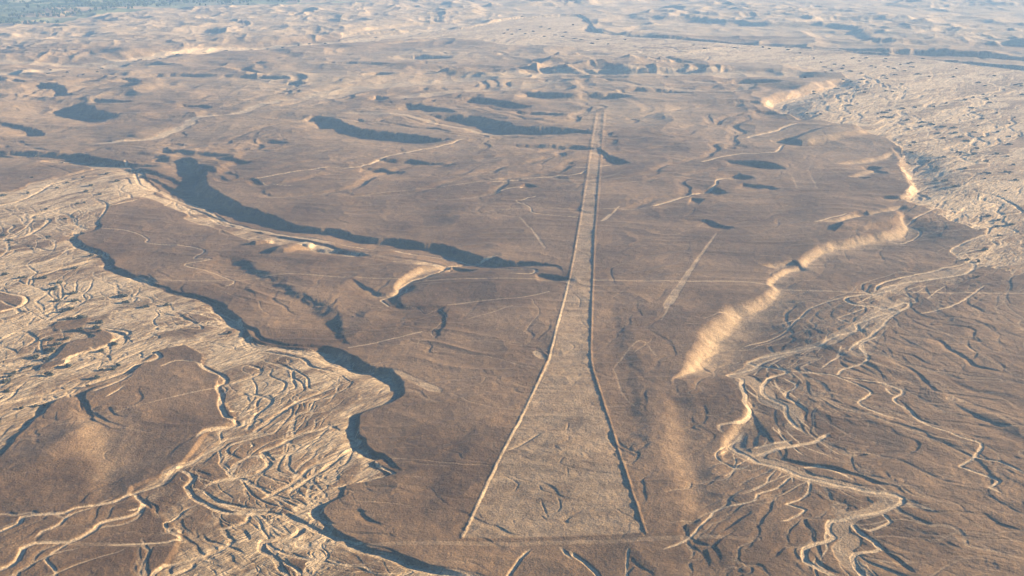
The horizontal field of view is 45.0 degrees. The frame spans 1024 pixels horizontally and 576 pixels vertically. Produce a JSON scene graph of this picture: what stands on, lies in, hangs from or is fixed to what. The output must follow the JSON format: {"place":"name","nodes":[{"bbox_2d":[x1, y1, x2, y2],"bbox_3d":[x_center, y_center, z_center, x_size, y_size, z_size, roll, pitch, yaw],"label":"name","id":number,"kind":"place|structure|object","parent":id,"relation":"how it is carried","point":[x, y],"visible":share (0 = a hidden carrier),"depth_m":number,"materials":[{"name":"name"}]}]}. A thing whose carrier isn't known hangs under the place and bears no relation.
{"place":"outdoors","nodes":[
{"label":"outdoors","id":0,"kind":"place"},
{"bbox_2d":[0,0,387,22],"bbox_3d":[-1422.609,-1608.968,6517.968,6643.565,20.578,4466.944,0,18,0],"label":"valley floor","id":1,"kind":"structure","parent":0,"point":[17,6],"depth_m":5142.43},
{"bbox_2d":[0,0,291,14],"bbox_3d":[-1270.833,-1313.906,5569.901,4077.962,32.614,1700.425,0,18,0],"label":"woodland","id":2,"kind":"object","parent":1,"relation":"on","point":[113,2],"visible":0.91,"depth_m":5157.18,"materials":[{"name":"green plant"}]},
{"bbox_2d":[43,534,760,550],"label":"path","id":3,"kind":"structure","parent":0,"point":[381,544],"depth_m":902.10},
{"bbox_2d":[0,0,1023,575],"bbox_3d":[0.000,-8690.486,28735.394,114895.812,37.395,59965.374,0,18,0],"label":"ground","id":4,"kind":"structure","parent":0,"point":[774,410],"depth_m":1452.38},
{"bbox_2d":[0,158,469,575],"bbox_3d":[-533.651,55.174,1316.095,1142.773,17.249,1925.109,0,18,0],"label":"dry riverbed","id":5,"kind":"structure","parent":4,"relation":"in","point":[288,455],"depth_m":1189.49,"materials":[{"name":"beige sand"}]},
{"bbox_2d":[32,354,39,358],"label":"desert bush","id":6,"kind":"object","parent":5,"relation":"on","point":[36,356],"visible":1,"depth_m":1254.80,"materials":[{"name":"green plant"}]},
{"bbox_2d":[43,371,52,375],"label":"desert bush","id":7,"kind":"object","parent":5,"relation":"on","point":[50,373],"visible":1,"depth_m":1209.72,"materials":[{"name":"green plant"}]},
{"bbox_2d":[44,347,55,352],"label":"desert bush","id":8,"kind":"object","parent":5,"relation":"on","point":[50,349],"visible":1,"depth_m":1273.63,"materials":[{"name":"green plant"}]},
{"bbox_2d":[72,315,87,318],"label":"desert bush","id":9,"kind":"object","parent":5,"relation":"on","point":[80,316],"visible":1,"depth_m":1371.19,"materials":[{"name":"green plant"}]},
{"bbox_2d":[388,367,443,393],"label":"geoglyph","id":10,"kind":"object","parent":4,"relation":"on","point":[425,385],"visible":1,"depth_m":1197.61,"materials":[{"name":"beige sand"}]},
{"bbox_2d":[519,217,546,248],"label":"geoglyph","id":11,"kind":"object","parent":4,"relation":"on","point":[540,241],"visible":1,"depth_m":1714.82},
{"bbox_2d":[532,349,549,359],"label":"geoglyph","id":12,"kind":"object","parent":4,"relation":"on","point":[541,354],"visible":1,"depth_m":1266.98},
{"bbox_2d":[459,112,647,540],"bbox_3d":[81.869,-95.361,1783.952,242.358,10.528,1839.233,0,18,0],"label":"geoglyph","id":13,"kind":"object","parent":4,"relation":"on","point":[559,469],"visible":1,"depth_m":1047.99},
{"bbox_2d":[600,206,619,220],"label":"geoglyph","id":14,"kind":"object","parent":4,"relation":"on","point":[608,216],"visible":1,"depth_m":1828.04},
{"bbox_2d":[338,14,1023,275],"bbox_3d":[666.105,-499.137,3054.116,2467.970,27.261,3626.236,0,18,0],"label":"dry riverbed","id":15,"kind":"structure","parent":4,"relation":"in","point":[974,199],"depth_m":2782.09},
{"bbox_2d":[661,232,717,319],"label":"geoglyph","id":16,"kind":"object","parent":4,"relation":"on","point":[673,296],"visible":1,"depth_m":1502.79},
{"bbox_2d":[790,156,817,189],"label":"geoglyph","id":17,"kind":"object","parent":4,"relation":"on","point":[804,180],"visible":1,"depth_m":2049.28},
{"bbox_2d":[0,0,1023,147],"bbox_3d":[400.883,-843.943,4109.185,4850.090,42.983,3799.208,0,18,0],"label":"hills","id":18,"kind":"structure","parent":0,"point":[148,34],"depth_m":4085.10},
{"bbox_2d":[0,273,1023,293],"bbox_3d":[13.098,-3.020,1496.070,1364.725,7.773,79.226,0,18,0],"label":"path","id":19,"kind":"structure","parent":0,"point":[536,279],"depth_m":1509.21,"materials":[{"name":"brown soil"}]}
]}

